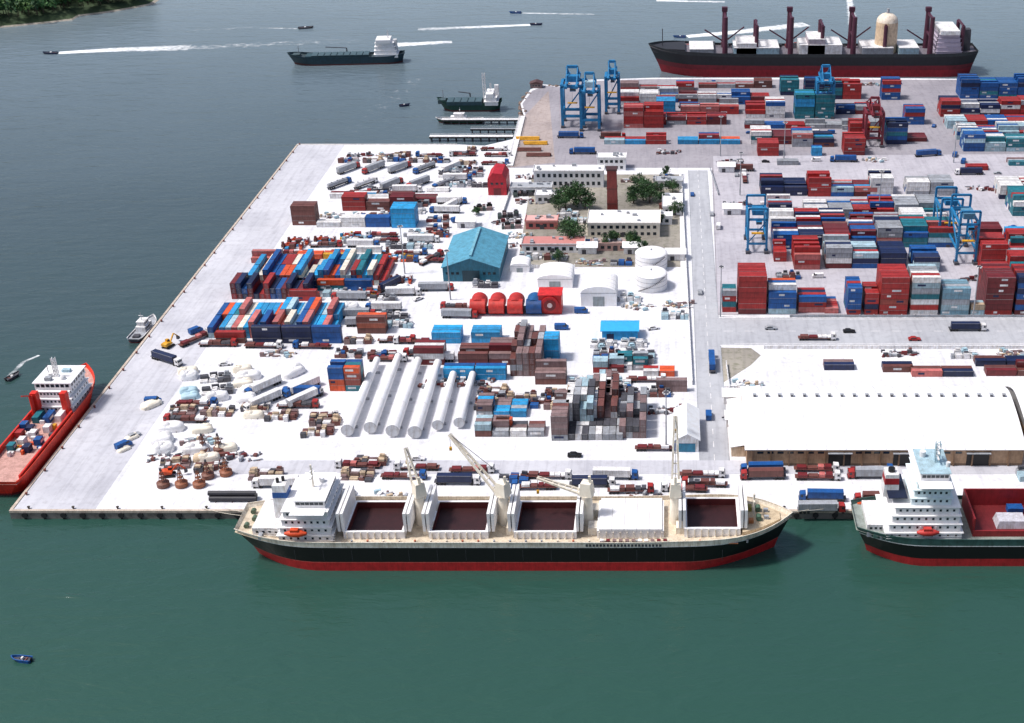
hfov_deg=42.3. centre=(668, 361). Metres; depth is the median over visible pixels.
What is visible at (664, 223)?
walls
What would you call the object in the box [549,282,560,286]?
door
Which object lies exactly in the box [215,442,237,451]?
tarpaulin covered cargo
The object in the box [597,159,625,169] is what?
walls
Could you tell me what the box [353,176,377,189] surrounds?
tanker truck
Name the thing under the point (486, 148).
flatbed truck
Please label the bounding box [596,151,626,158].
roof
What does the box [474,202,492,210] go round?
cargo crates
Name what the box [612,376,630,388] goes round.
cargo crates
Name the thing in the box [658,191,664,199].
tree
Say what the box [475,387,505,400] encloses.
cargo crates
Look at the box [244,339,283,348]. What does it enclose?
flatbed truck
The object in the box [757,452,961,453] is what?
high windows
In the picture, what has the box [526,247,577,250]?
windows
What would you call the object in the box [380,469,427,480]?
flatbed truck
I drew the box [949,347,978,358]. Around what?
cargo crates
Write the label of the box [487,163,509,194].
red hall
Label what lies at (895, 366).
container stack
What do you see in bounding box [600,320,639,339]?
blue shed
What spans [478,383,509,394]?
cargo crates
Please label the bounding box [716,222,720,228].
parked van
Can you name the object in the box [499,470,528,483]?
cargo crates
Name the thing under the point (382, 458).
cargo crates
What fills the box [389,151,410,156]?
cargo crates
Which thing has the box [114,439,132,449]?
parked van
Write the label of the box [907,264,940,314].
container stack
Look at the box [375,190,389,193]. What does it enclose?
cargo crates
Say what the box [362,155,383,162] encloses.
cargo crates
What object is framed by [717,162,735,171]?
shed
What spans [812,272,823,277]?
parked van
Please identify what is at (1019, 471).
cargo crates
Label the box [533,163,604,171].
roof
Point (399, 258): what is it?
cargo crates
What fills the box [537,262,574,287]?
vaulted storage shed
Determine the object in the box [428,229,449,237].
cargo crates
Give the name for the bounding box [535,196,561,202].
walls
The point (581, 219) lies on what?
cargo crates
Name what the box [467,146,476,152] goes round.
cargo crates
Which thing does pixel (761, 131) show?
container stack
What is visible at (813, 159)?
parked van
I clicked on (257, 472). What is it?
cargo crates
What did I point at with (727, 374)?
boundary wall
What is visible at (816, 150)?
container stack
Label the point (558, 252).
tree
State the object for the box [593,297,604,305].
door
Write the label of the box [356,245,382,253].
container stack
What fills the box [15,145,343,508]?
quay apron
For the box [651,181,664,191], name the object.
tree
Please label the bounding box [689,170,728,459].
road
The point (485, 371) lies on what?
container stack
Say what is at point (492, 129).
jetty
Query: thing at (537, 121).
shore earth
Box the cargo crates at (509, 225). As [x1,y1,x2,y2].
[502,220,520,229]
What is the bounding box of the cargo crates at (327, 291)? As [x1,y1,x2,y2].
[322,285,350,296]
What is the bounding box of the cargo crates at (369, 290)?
[358,285,381,296]
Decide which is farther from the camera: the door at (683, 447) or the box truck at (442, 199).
the box truck at (442, 199)
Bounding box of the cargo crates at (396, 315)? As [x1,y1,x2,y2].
[382,309,409,319]
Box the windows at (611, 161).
[600,160,622,168]
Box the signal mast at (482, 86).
[482,73,485,102]
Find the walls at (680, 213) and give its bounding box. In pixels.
[663,208,681,214]
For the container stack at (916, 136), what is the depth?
784.83 m
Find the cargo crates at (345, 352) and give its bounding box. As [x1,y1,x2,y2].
[334,345,363,358]
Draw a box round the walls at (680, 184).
[658,182,681,188]
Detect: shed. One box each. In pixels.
[449,146,467,155]
[455,216,476,227]
[510,256,530,271]
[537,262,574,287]
[576,241,597,253]
[580,271,617,305]
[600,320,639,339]
[622,241,642,253]
[665,248,685,260]
[674,402,699,451]
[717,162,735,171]
[722,203,741,214]
[722,388,740,403]
[724,410,742,426]
[727,397,745,456]
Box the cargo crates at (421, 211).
[418,208,425,214]
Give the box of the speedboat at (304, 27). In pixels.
[298,26,312,28]
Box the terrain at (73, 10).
[0,0,157,27]
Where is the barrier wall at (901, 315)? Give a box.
[790,314,1023,316]
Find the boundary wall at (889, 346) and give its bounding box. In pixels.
[764,345,1023,348]
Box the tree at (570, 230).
[557,218,587,239]
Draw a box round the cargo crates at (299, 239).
[287,236,309,244]
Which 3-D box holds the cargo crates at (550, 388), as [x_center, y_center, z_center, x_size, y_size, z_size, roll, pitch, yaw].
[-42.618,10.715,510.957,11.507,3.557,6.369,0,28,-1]
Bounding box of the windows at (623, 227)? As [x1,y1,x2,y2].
[591,226,655,234]
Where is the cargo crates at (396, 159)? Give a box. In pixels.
[387,155,405,161]
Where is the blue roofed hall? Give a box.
[441,226,508,281]
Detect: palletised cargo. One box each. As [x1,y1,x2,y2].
[146,450,189,462]
[179,434,221,445]
[219,449,262,462]
[259,348,296,357]
[319,211,344,218]
[346,151,373,156]
[374,488,408,495]
[375,152,399,157]
[418,378,455,388]
[457,376,495,387]
[491,216,521,224]
[507,231,532,238]
[508,242,521,247]
[515,173,533,179]
[515,197,544,204]
[575,258,605,265]
[621,177,637,182]
[621,301,655,310]
[624,489,661,495]
[647,404,681,414]
[656,149,680,154]
[662,300,694,308]
[716,158,742,163]
[723,200,751,204]
[724,378,763,387]
[862,82,879,85]
[862,156,888,162]
[881,347,918,357]
[960,274,977,280]
[965,184,994,190]
[996,347,1023,354]
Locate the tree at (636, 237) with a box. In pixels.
[626,233,641,243]
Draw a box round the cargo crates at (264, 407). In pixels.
[240,402,270,412]
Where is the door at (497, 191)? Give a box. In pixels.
[493,188,500,194]
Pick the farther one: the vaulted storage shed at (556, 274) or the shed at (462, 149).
the shed at (462, 149)
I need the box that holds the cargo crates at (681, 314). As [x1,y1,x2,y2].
[661,307,688,319]
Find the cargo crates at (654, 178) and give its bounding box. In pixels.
[653,174,671,181]
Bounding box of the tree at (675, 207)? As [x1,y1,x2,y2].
[667,200,684,212]
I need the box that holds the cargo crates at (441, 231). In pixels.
[426,228,448,237]
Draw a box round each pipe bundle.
[207,491,257,502]
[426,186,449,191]
[516,136,539,140]
[517,147,540,151]
[523,141,547,144]
[526,152,550,156]
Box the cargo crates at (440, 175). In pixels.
[438,170,459,177]
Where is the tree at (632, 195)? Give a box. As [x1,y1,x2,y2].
[625,185,639,202]
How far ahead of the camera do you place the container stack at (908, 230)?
639.64 m
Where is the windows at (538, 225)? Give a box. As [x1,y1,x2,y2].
[529,224,553,226]
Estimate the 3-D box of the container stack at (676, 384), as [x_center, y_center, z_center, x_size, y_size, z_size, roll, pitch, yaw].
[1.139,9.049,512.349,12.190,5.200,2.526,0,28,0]
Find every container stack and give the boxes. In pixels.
[207,297,345,337]
[215,330,246,343]
[229,272,314,298]
[248,249,394,284]
[251,249,275,262]
[251,324,342,343]
[289,288,319,300]
[290,201,319,224]
[297,250,344,258]
[297,278,372,290]
[316,214,390,226]
[327,359,364,390]
[329,191,376,198]
[341,192,415,210]
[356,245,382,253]
[356,312,387,333]
[368,191,437,202]
[390,202,418,227]
[413,340,446,364]
[431,325,463,343]
[443,363,506,379]
[458,337,517,364]
[471,325,502,342]
[474,415,545,436]
[476,392,528,416]
[496,416,512,426]
[509,319,545,375]
[535,359,566,384]
[543,331,560,358]
[550,389,570,440]
[566,378,595,424]
[568,417,622,439]
[580,369,611,396]
[593,353,623,372]
[593,373,619,421]
[604,132,665,143]
[617,350,647,369]
[619,387,646,437]
[620,80,693,90]
[620,89,657,104]
[623,102,663,127]
[643,365,674,376]
[656,95,675,116]
[656,377,686,391]
[660,87,731,102]
[664,112,726,124]
[678,132,739,143]
[680,98,738,113]
[698,78,771,87]
[721,284,736,311]
[731,88,769,104]
[737,263,766,313]
[744,118,841,128]
[745,97,784,117]
[750,125,791,143]
[757,138,778,155]
[759,173,806,195]
[766,194,791,207]
[766,278,796,313]
[769,208,845,231]
[771,221,850,248]
[772,239,786,261]
[777,158,798,164]
[779,75,798,94]
[791,127,833,146]
[791,235,820,269]
[793,89,834,118]
[796,287,826,312]
[802,199,876,218]
[803,76,861,98]
[806,170,831,196]
[811,145,821,155]
[822,234,878,267]
[823,359,854,369]
[825,296,838,312]
[831,180,876,196]
[835,102,874,113]
[841,118,878,129]
[841,132,865,154]
[843,276,862,314]
[847,118,870,139]
[847,215,953,246]
[849,207,951,225]
[861,281,879,314]
[867,169,893,193]
[867,194,940,211]
[876,239,906,265]
[876,264,909,314]
[879,76,901,99]
[881,361,913,371]
[884,117,907,143]
[902,104,925,124]
[903,174,953,195]
[907,132,926,141]
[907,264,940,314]
[908,245,940,270]
[910,365,973,376]
[937,95,1023,116]
[938,279,970,314]
[943,114,1023,128]
[953,121,1023,139]
[956,73,1023,98]
[959,128,1023,151]
[965,163,988,169]
[969,300,984,314]
[971,221,1002,237]
[973,232,1008,264]
[973,355,1023,365]
[976,261,1015,314]
[984,359,1023,375]
[993,176,1023,198]
[1003,226,1023,245]
[1005,186,1023,215]
[1005,246,1023,267]
[1006,157,1023,165]
[1011,264,1023,314]
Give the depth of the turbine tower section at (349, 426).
496.90 m
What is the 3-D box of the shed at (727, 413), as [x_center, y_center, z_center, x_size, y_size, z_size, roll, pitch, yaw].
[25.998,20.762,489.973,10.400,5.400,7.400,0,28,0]
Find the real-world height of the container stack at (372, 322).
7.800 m
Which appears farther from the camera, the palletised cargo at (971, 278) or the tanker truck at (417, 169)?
the tanker truck at (417, 169)
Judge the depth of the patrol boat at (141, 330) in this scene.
561.54 m
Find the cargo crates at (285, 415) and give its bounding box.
[263,409,298,421]
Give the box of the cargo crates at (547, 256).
[544,253,567,260]
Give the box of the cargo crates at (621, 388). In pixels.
[619,384,637,396]
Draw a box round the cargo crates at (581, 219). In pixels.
[570,214,586,223]
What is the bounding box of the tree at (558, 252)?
[549,248,565,261]
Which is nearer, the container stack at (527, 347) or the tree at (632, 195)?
the container stack at (527, 347)
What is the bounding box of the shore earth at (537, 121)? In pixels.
[507,91,554,167]
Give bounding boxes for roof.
[509,181,552,188]
[521,235,585,244]
[524,214,558,221]
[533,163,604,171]
[534,189,562,195]
[537,287,562,295]
[586,209,660,223]
[590,238,625,243]
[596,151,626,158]
[656,175,682,181]
[661,210,672,217]
[662,192,682,207]
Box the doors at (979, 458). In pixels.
[828,452,990,465]
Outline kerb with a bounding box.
[688,170,1023,459]
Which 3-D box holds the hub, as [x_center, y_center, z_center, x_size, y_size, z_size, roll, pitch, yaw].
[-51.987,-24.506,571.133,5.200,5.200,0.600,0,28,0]
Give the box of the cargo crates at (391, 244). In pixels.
[385,240,406,248]
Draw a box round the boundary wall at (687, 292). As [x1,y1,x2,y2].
[681,171,692,384]
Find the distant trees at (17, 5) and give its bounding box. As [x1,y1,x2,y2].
[0,0,118,16]
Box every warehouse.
[739,386,1023,465]
[1004,386,1023,435]
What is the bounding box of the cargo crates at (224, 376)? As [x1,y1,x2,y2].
[200,370,231,383]
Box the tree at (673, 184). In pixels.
[664,179,681,192]
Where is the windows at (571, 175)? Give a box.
[537,174,599,184]
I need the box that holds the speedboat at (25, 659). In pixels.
[11,655,32,663]
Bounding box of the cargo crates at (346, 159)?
[338,157,358,162]
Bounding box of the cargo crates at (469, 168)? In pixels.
[463,164,483,171]
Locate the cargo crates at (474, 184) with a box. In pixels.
[467,179,487,187]
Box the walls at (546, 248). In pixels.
[522,245,577,252]
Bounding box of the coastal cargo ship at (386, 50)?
[287,30,404,65]
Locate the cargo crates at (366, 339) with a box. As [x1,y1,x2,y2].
[343,333,372,344]
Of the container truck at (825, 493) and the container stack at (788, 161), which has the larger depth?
the container stack at (788, 161)
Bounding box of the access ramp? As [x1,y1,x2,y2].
[507,114,524,165]
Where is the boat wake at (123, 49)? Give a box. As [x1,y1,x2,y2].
[58,45,188,53]
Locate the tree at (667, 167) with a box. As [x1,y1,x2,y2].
[660,165,670,173]
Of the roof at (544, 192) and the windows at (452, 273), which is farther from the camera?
the roof at (544, 192)
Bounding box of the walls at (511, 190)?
[510,187,552,194]
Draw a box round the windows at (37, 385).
[36,369,90,409]
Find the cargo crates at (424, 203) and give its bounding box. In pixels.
[416,198,428,206]
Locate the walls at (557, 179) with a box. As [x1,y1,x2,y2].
[533,172,603,186]
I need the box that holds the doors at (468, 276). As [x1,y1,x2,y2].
[462,271,479,281]
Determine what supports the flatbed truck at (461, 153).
on the ground at (134, 486)
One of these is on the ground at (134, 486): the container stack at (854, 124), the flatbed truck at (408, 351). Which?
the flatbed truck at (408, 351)
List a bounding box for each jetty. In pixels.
[429,135,512,141]
[441,118,518,124]
[470,128,515,133]
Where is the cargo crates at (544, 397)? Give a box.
[539,390,552,403]
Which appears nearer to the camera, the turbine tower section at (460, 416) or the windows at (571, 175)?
the turbine tower section at (460, 416)
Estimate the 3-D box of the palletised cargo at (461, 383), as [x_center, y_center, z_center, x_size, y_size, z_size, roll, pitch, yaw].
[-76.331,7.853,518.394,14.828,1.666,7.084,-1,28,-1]
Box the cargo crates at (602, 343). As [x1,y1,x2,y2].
[590,338,616,349]
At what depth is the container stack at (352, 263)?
607.22 m
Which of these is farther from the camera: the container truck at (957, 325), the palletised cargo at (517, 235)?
the palletised cargo at (517, 235)
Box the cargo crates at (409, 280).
[390,274,412,283]
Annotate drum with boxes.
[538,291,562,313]
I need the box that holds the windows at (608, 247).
[597,246,623,248]
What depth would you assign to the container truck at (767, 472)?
455.51 m
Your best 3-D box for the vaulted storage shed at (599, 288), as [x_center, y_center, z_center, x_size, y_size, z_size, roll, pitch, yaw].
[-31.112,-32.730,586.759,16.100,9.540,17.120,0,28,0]
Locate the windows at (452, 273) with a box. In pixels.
[446,272,495,274]
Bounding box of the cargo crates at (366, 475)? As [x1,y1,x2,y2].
[340,466,375,482]
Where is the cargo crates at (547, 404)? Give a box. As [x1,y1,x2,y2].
[543,397,554,409]
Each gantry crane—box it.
[560,65,586,127]
[579,72,601,131]
[604,60,620,114]
[744,194,768,253]
[815,64,835,118]
[862,96,884,147]
[933,186,963,243]
[946,194,981,264]
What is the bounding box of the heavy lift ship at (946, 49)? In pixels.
[648,6,978,76]
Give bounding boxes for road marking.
[697,169,1023,459]
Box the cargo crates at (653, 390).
[647,385,670,396]
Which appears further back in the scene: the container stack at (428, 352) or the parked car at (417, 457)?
the container stack at (428, 352)
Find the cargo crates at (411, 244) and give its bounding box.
[406,238,432,248]
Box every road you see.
[213,460,1023,473]
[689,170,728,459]
[718,318,1023,344]
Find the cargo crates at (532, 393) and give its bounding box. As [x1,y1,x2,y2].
[507,389,536,402]
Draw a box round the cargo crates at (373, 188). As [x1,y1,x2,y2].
[367,185,390,191]
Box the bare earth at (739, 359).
[721,347,760,381]
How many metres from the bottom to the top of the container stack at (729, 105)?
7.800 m
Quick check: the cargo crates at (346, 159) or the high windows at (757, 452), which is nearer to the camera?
the high windows at (757, 452)
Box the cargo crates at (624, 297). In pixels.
[617,291,640,301]
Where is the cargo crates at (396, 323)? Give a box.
[387,316,413,328]
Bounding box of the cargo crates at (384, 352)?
[367,349,396,358]
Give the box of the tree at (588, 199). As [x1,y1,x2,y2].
[572,188,596,209]
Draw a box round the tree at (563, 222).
[555,216,579,229]
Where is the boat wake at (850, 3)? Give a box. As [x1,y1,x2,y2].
[847,0,854,22]
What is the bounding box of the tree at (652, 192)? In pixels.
[637,184,659,202]
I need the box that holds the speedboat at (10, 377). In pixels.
[3,370,18,381]
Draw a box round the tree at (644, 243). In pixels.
[634,240,649,250]
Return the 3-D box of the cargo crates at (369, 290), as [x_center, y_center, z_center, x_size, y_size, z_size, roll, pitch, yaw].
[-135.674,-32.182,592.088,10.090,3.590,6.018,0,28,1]
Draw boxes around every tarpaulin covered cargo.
[116,445,130,452]
[124,432,139,440]
[140,398,161,410]
[149,430,173,444]
[153,440,174,453]
[156,420,185,432]
[177,366,198,374]
[179,369,198,380]
[179,386,197,394]
[181,390,199,399]
[181,441,210,454]
[191,423,213,434]
[193,450,205,462]
[198,452,219,461]
[206,390,228,401]
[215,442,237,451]
[232,364,252,373]
[232,377,252,387]
[234,391,255,403]
[235,369,261,380]
[240,383,261,392]
[242,410,263,418]
[281,363,306,379]
[345,301,358,307]
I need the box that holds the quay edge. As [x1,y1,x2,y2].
[9,143,853,518]
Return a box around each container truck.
[150,349,182,366]
[281,385,323,396]
[379,274,405,291]
[434,472,480,485]
[442,198,460,212]
[557,131,583,137]
[569,147,596,154]
[569,475,615,487]
[599,132,625,138]
[708,349,715,372]
[734,164,754,171]
[740,461,785,472]
[740,467,785,480]
[798,488,845,501]
[830,155,857,161]
[853,491,879,498]
[914,149,941,156]
[948,321,986,331]
[954,167,983,174]
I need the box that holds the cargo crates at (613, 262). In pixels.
[610,257,631,265]
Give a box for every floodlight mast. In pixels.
[397,225,405,273]
[443,249,450,299]
[662,391,669,449]
[718,265,724,316]
[719,115,722,155]
[739,152,743,194]
[783,122,787,158]
[879,170,884,200]
[953,121,959,162]
[973,265,981,314]
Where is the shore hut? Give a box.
[529,79,542,87]
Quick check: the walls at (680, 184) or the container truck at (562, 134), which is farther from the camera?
the container truck at (562, 134)
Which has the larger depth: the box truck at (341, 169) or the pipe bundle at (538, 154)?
the pipe bundle at (538, 154)
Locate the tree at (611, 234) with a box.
[601,230,621,242]
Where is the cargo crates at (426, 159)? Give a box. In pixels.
[408,155,429,162]
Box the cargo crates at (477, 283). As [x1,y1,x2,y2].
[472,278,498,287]
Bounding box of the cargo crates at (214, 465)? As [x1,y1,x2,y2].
[193,460,225,472]
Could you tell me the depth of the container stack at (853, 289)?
571.95 m
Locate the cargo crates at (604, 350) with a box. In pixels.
[593,346,620,355]
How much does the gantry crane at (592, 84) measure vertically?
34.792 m
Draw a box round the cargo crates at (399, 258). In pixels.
[389,253,413,261]
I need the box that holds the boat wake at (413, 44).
[397,41,451,46]
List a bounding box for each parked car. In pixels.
[127,431,140,436]
[218,360,231,366]
[411,455,424,460]
[412,296,423,300]
[567,451,581,457]
[647,325,658,330]
[765,325,776,329]
[843,328,854,332]
[908,336,920,340]
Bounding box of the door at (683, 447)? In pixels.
[679,443,694,451]
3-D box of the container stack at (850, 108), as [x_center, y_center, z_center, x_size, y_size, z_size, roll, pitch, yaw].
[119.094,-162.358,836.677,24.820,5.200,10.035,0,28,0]
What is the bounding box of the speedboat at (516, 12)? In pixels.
[509,11,520,13]
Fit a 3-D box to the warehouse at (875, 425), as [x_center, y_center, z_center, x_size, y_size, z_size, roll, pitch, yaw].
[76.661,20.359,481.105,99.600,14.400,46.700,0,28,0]
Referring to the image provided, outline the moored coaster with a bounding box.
[437,83,501,111]
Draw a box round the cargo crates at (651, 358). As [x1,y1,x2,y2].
[648,353,654,363]
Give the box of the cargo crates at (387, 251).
[382,247,389,253]
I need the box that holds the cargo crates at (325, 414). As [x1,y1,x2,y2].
[309,410,338,418]
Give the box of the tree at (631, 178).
[629,172,647,185]
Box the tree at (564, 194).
[549,185,578,208]
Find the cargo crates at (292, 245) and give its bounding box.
[281,241,303,249]
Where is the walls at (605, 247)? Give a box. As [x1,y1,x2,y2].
[597,244,623,250]
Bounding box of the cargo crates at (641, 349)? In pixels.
[626,346,654,352]
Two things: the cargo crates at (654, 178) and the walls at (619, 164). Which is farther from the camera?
the walls at (619, 164)
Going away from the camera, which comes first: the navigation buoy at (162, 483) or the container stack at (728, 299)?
the navigation buoy at (162, 483)
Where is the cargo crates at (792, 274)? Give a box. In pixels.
[776,269,800,279]
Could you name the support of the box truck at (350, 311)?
on the ground at (134, 486)
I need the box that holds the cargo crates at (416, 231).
[403,228,426,236]
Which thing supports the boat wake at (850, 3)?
on the water
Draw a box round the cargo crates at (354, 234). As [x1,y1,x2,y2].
[340,231,361,239]
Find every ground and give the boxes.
[10,78,1023,518]
[509,79,1023,314]
[520,174,679,266]
[713,154,1023,313]
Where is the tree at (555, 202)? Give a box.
[549,194,566,209]
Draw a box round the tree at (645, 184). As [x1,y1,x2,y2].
[633,178,657,200]
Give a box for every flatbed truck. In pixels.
[163,413,207,423]
[175,397,218,406]
[178,327,208,347]
[198,338,238,346]
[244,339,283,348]
[276,398,319,408]
[279,248,307,253]
[292,340,331,349]
[309,240,342,247]
[335,458,380,468]
[344,188,371,190]
[365,230,398,236]
[367,235,400,242]
[368,353,407,361]
[377,334,415,342]
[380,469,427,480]
[393,335,431,343]
[393,460,439,470]
[394,247,427,255]
[403,347,412,356]
[413,255,443,262]
[415,151,442,156]
[418,249,443,265]
[440,301,468,308]
[449,151,476,156]
[449,462,494,473]
[480,144,507,150]
[481,158,508,164]
[484,151,511,156]
[511,479,557,490]
[526,468,571,479]
[607,482,653,494]
[626,373,665,382]
[635,441,674,451]
[661,481,707,492]
[680,467,724,477]
[681,476,727,487]
[742,169,746,182]
[794,462,839,471]
[795,469,840,480]
[798,331,835,340]
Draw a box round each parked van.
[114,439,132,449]
[144,396,161,401]
[187,325,202,333]
[554,323,568,329]
[574,307,587,313]
[706,410,711,419]
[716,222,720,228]
[811,157,820,161]
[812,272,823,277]
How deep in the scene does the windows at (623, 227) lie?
650.45 m
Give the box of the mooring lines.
[201,507,821,515]
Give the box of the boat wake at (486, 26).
[419,24,530,29]
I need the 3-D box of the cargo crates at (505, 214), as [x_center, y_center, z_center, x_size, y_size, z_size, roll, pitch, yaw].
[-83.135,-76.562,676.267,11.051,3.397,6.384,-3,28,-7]
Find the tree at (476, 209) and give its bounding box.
[471,206,480,214]
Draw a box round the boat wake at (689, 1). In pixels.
[656,0,724,1]
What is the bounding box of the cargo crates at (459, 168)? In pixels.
[449,165,463,171]
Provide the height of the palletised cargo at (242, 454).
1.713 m
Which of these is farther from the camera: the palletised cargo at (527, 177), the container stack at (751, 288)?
the palletised cargo at (527, 177)
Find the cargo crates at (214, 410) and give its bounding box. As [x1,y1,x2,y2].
[199,404,235,416]
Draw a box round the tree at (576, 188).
[559,180,591,200]
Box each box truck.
[243,387,281,410]
[244,372,281,392]
[251,475,298,488]
[282,374,319,397]
[285,386,323,408]
[331,290,367,300]
[336,161,360,174]
[342,307,375,317]
[344,316,356,326]
[346,238,379,247]
[361,160,384,174]
[365,301,401,310]
[379,177,403,188]
[385,286,421,295]
[387,160,411,173]
[392,184,422,192]
[406,174,429,184]
[407,234,439,242]
[418,281,453,291]
[429,205,459,213]
[436,196,467,203]
[438,160,460,173]
[441,308,478,318]
[443,173,471,180]
[445,351,454,361]
[592,466,638,479]
[797,500,845,513]
[847,466,888,478]
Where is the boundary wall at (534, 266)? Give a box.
[530,264,574,268]
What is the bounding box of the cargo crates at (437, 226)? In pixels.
[426,222,449,230]
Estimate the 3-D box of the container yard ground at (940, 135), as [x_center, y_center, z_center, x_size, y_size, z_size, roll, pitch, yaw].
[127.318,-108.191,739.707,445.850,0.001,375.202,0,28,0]
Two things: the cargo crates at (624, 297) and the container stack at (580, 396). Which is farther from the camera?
the cargo crates at (624, 297)
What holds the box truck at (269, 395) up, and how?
on the ground at (134, 486)
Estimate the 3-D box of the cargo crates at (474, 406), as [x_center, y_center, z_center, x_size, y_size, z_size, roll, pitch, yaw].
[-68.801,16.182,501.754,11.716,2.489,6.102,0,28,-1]
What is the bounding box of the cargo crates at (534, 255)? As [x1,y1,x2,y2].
[519,251,541,259]
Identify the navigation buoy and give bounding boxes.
[156,468,169,488]
[175,467,187,488]
[192,468,205,488]
[199,433,209,451]
[201,459,214,479]
[213,433,223,451]
[219,456,232,476]
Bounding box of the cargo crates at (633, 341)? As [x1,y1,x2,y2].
[620,337,646,349]
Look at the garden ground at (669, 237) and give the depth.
676.02 m
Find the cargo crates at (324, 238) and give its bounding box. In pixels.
[313,235,336,241]
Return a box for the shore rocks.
[518,82,569,115]
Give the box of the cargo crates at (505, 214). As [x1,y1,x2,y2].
[497,209,518,218]
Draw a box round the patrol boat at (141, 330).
[127,313,155,342]
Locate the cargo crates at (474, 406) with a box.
[473,397,504,410]
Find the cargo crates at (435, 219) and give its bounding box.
[426,214,448,222]
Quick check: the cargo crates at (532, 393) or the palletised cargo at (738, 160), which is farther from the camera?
the palletised cargo at (738, 160)
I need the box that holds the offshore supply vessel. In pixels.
[0,357,94,494]
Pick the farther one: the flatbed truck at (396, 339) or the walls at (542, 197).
the walls at (542, 197)
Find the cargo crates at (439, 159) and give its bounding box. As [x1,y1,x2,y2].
[431,156,449,162]
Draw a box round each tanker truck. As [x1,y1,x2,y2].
[327,177,351,189]
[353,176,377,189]
[412,161,435,173]
[432,176,455,186]
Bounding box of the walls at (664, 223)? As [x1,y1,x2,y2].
[661,218,671,224]
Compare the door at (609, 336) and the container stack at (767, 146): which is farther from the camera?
the container stack at (767, 146)
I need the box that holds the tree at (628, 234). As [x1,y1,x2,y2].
[624,230,636,240]
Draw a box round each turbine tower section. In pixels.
[341,356,380,435]
[364,353,401,432]
[385,356,421,436]
[407,358,441,437]
[432,371,458,429]
[453,371,476,426]
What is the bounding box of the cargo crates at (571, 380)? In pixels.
[567,376,580,386]
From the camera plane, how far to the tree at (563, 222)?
650.84 m
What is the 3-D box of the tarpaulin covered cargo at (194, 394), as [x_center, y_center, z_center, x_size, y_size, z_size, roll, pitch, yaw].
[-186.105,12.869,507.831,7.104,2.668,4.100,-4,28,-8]
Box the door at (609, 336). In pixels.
[607,334,613,339]
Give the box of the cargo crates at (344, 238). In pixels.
[342,235,366,243]
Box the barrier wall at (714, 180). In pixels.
[710,167,718,194]
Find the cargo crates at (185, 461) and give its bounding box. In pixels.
[158,455,191,469]
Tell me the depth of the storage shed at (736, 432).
478.09 m
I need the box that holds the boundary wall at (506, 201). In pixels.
[503,192,509,209]
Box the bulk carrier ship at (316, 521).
[234,416,792,570]
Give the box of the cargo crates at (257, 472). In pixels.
[248,466,283,480]
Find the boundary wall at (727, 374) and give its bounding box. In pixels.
[726,360,729,387]
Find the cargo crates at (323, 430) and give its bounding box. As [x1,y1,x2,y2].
[300,424,334,438]
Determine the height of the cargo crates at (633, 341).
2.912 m
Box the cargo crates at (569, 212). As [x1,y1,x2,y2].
[556,208,578,216]
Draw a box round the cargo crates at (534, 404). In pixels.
[512,397,538,408]
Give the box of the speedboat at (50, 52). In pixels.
[42,51,57,53]
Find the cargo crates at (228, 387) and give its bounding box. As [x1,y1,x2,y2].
[201,382,233,395]
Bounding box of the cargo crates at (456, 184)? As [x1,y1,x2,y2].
[443,180,465,187]
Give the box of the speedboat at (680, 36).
[673,35,685,37]
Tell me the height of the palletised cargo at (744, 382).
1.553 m
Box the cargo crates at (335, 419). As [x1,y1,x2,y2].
[308,414,341,426]
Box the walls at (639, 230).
[587,224,659,236]
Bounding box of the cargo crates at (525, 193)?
[513,190,533,197]
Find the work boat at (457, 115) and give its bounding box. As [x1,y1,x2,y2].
[436,108,483,123]
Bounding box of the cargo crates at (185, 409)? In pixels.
[167,404,198,414]
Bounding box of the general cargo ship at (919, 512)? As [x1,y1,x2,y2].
[851,440,1023,565]
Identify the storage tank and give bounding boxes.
[635,246,666,268]
[635,266,666,292]
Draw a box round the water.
[0,0,1023,722]
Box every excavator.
[160,463,187,478]
[161,333,179,348]
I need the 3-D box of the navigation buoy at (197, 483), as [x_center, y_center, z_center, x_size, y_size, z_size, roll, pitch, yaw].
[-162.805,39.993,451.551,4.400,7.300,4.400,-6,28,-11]
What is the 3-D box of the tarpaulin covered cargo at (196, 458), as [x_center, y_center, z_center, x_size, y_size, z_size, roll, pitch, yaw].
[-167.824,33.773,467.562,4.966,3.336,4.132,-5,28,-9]
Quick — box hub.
[544,300,555,310]
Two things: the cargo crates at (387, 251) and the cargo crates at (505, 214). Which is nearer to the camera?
the cargo crates at (387, 251)
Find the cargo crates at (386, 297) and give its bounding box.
[368,293,396,301]
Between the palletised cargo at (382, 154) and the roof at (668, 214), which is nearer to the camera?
the roof at (668, 214)
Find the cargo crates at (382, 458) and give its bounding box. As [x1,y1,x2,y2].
[353,453,388,465]
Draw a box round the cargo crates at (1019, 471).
[1015,465,1023,481]
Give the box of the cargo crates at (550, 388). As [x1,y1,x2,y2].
[545,385,568,396]
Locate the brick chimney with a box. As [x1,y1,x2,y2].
[606,166,617,209]
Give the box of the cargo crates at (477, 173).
[462,170,482,177]
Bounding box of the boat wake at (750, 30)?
[686,23,809,37]
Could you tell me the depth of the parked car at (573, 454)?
469.10 m
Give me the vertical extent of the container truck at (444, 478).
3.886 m
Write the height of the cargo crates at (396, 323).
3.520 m
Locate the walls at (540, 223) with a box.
[525,222,557,228]
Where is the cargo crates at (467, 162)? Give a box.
[459,159,476,165]

